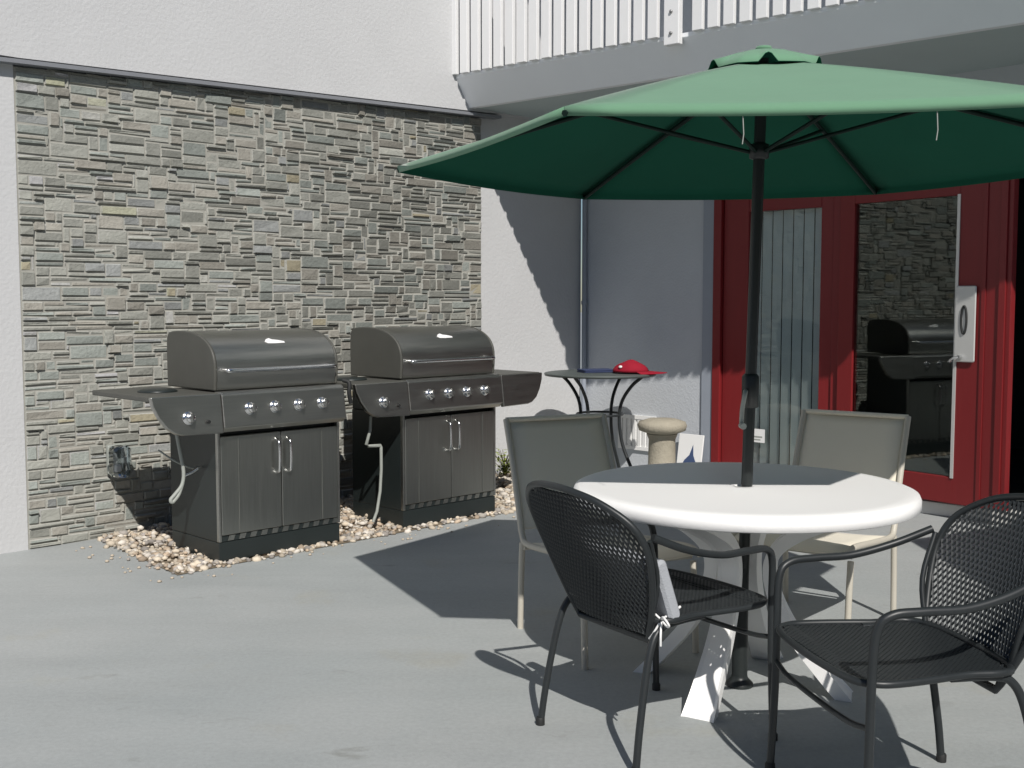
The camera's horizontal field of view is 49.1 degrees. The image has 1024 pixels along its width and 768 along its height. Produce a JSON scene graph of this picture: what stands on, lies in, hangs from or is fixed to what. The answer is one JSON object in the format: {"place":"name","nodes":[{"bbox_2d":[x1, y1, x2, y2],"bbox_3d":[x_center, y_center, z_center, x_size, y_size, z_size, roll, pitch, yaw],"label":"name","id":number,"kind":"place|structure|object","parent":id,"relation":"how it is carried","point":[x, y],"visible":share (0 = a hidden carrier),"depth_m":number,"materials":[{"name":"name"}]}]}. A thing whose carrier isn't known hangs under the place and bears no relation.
{"place":"outdoors","nodes":[
{"label":"outdoors","id":0,"kind":"place"},
{"bbox_2d":[0,312,1023,767],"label":"ground","id":1,"kind":"structure","parent":0,"point":[418,650],"depth_m":4.14,"materials":[{"name":"paint"}]},
{"bbox_2d":[0,0,580,553],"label":"stone clad wall","id":2,"kind":"structure","parent":1,"relation":"on","point":[166,166],"depth_m":6.89,"materials":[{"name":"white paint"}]},
{"bbox_2d":[106,444,131,477],"bbox_3d":[-2.273,0.446,6.477,0.110,0.185,0.120,-4,6,-45],"label":"outlet cover","id":3,"kind":"object","parent":2,"relation":"attached to","point":[115,460],"visible":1,"depth_m":6.49,"materials":[{"name":"grey plastic"}]},
{"bbox_2d":[75,471,515,582],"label":"gravel","id":4,"kind":"structure","parent":1,"relation":"on","point":[155,546],"depth_m":6.41,"materials":[{"name":"beige gravel"}]},
{"bbox_2d":[92,328,352,561],"bbox_3d":[-1.542,0.314,6.133,0.714,1.214,1.220,4,6,45],"label":"gas grill","id":5,"kind":"object","parent":4,"relation":"on","point":[249,420],"visible":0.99,"depth_m":6.00,"materials":[{"name":"black metal"}]},
{"bbox_2d":[220,431,281,535],"bbox_3d":[-1.375,0.525,5.949,0.367,0.520,0.069,-4,6,-45],"label":"door","id":6,"kind":"structure","parent":5,"relation":"in","point":[250,464],"depth_m":5.95,"materials":[{"name":"silver metal"}]},
{"bbox_2d":[280,426,337,525],"bbox_3d":[-1.112,0.506,6.211,0.367,0.520,0.069,-4,6,-45],"label":"door","id":7,"kind":"structure","parent":5,"relation":"in","point":[308,455],"depth_m":6.21,"materials":[{"name":"silver metal"}]},
{"bbox_2d":[332,325,541,527],"bbox_3d":[-0.553,0.240,7.141,0.714,1.214,1.548,4,6,45],"label":"gas grill","id":8,"kind":"object","parent":4,"relation":"on","point":[427,400],"visible":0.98,"depth_m":6.91,"materials":[{"name":"black metal"}]},
{"bbox_2d":[405,415,451,504],"bbox_3d":[-0.501,0.460,6.841,0.367,0.520,0.069,-4,6,-45],"label":"door","id":9,"kind":"structure","parent":8,"relation":"in","point":[428,440],"depth_m":6.84,"materials":[{"name":"silver metal"}]},
{"bbox_2d":[450,411,493,496],"bbox_3d":[-0.239,0.441,7.103,0.367,0.520,0.069,-4,6,-45],"label":"door","id":10,"kind":"structure","parent":8,"relation":"in","point":[472,451],"depth_m":7.11,"materials":[{"name":"silver metal"}]},
{"bbox_2d":[496,448,510,475],"bbox_3d":[-0.056,0.612,8.539,0.242,0.255,0.220,0,4,3],"label":"weed","id":11,"kind":"object","parent":4,"relation":"on","point":[505,469],"visible":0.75,"depth_m":8.53,"materials":[{"name":"green plant"}]},
{"bbox_2d":[544,369,655,467],"bbox_3d":[0.669,0.332,8.539,0.850,0.843,0.850,-1,4,-10],"label":"iron side table","id":12,"kind":"object","parent":1,"relation":"on","point":[574,374],"visible":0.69,"depth_m":8.40,"materials":[{"name":"black metal"}]},
{"bbox_2d":[577,368,612,372],"bbox_3d":[0.645,-0.103,8.520,0.270,0.022,0.170,-2,4,-20],"label":"folded cloth","id":13,"kind":"object","parent":12,"relation":"on","point":[598,370],"visible":0.83,"depth_m":8.46,"materials":[{"name":"blue fabric"}]},
{"bbox_2d":[613,359,666,374],"bbox_3d":[0.955,-0.130,8.370,0.408,0.105,0.259,1,4,12],"label":"baseball cap","id":14,"kind":"object","parent":12,"relation":"on","point":[630,366],"visible":1,"depth_m":8.30,"materials":[{"name":"red fabric"}]},
{"bbox_2d":[503,413,699,669],"bbox_3d":[0.346,0.599,4.591,0.517,0.877,0.783,-2,5,-24],"label":"sling chair","id":15,"kind":"object","parent":1,"relation":"on","point":[570,450],"visible":0.44,"depth_m":4.83,"materials":[{"name":"beige fabric"}]},
{"bbox_2d":[525,480,777,767],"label":"chair","id":16,"kind":"object","parent":1,"relation":"on","point":[558,520],"visible":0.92,"depth_m":3.38,"materials":[{"name":"black metal"}]},
{"bbox_2d":[592,543,680,646],"bbox_3d":[0.361,0.625,3.427,0.108,0.253,0.444,-3,5,-34],"label":"chair cushion","id":17,"kind":"object","parent":16,"relation":"attached to","point":[668,606],"visible":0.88,"depth_m":3.28,"materials":[{"name":"white fabric"}]},
{"bbox_2d":[637,417,686,463],"bbox_3d":[1.065,0.517,7.957,0.350,0.548,0.350,0,4,0],"label":"stone pedestal","id":18,"kind":"object","parent":1,"relation":"on","point":[662,432],"visible":0.65,"depth_m":7.86,"materials":[{"name":"beige stone"}]},
{"bbox_2d":[677,433,704,462],"bbox_3d":[1.364,0.566,8.603,0.220,0.356,0.073,4,6,42],"label":"leaning board","id":19,"kind":"object","parent":1,"relation":"on","point":[690,447],"visible":0.55,"depth_m":8.60,"materials":[{"name":"white plastic"}]},
{"bbox_2d":[397,45,1023,689],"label":"patio umbrella","id":20,"kind":"object","parent":1,"relation":"on","point":[757,125],"visible":0.98,"depth_m":4.08,"materials":[{"name":"green fabric"}]},
{"bbox_2d":[574,462,921,722],"bbox_3d":[0.815,0.719,3.988,1.196,0.725,1.196,0,4,0],"label":"patio table","id":21,"kind":"object","parent":1,"relation":"on","point":[713,506],"visible":0.83,"depth_m":3.81,"materials":[{"name":"white plastic"}]},
{"bbox_2d":[586,0,1023,467],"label":"entrance wall","id":22,"kind":"structure","parent":1,"relation":"on","point":[650,285],"depth_m":8.84,"materials":[{"name":"grey paint"}]},
{"bbox_2d":[581,199,586,413],"bbox_3d":[0.603,-0.723,9.338,0.050,2.780,0.052,-4,6,-45],"label":"drain pipe","id":23,"kind":"object","parent":22,"relation":"attached to","point":[584,269],"visible":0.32,"depth_m":9.32,"materials":[{"name":"grey metal"}]},
{"bbox_2d":[618,414,654,450],"bbox_3d":[1.008,0.392,9.039,0.020,0.280,0.380,-4,6,-45],"label":"wall vent","id":24,"kind":"object","parent":22,"relation":"attached to","point":[634,437],"depth_m":9.06,"materials":[{"name":"white plastic"}]},
{"bbox_2d":[452,0,1023,119],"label":"balcony","id":25,"kind":"structure","parent":22,"relation":"attached to","point":[941,37],"depth_m":6.98,"materials":[{"name":"paint"}]},
{"bbox_2d":[711,196,1023,526],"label":"door surround","id":26,"kind":"object","parent":22,"relation":"attached to","point":[731,244],"visible":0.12,"depth_m":8.30,"materials":[{"name":"red paint"}]},
{"bbox_2d":[754,429,764,442],"bbox_3d":[1.817,0.382,8.283,0.120,0.100,0.004,4,6,44],"label":"window sticker","id":27,"kind":"object","parent":26,"relation":"attached to","point":[759,435],"depth_m":8.27,"materials":[{"name":"white paper"}]},
{"bbox_2d":[753,208,821,464],"bbox_3d":[2.000,-0.357,8.107,0.055,2.070,0.820,-4,6,-45],"label":"vertical blind","id":28,"kind":"object","parent":26,"relation":"attached to","point":[768,342],"visible":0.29,"depth_m":8.12,"materials":[{"name":"white plastic"}]},
{"bbox_2d":[836,179,1018,510],"bbox_3d":[2.604,-0.293,7.196,0.108,2.071,1.250,-3,5,-36],"label":"glass door","id":29,"kind":"structure","parent":26,"relation":"attached to","point":[985,286],"depth_m":6.88,"materials":[{"name":"red paint"}]},
{"bbox_2d":[732,409,910,618],"bbox_3d":[1.326,0.585,4.787,0.517,0.877,0.783,3,5,36],"label":"sling chair","id":30,"kind":"object","parent":1,"relation":"on","point":[870,443],"visible":0.51,"depth_m":4.98,"materials":[{"name":"beige fabric"}]},
{"bbox_2d":[759,178,1023,506],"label":"interior room","id":31,"kind":"object","parent":1,"relation":"on","point":[906,296],"depth_m":10.66,"materials":[{"name":"grey"}]},
{"bbox_2d":[765,493,1023,767],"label":"chair","id":32,"kind":"object","parent":1,"relation":"on","point":[900,648],"visible":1,"depth_m":3.10,"materials":[{"name":"black metal"}]},
{"bbox_2d":[581,199,581,311],"label":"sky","id":33,"kind":"structure","parent":0,"point":[581,199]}
]}

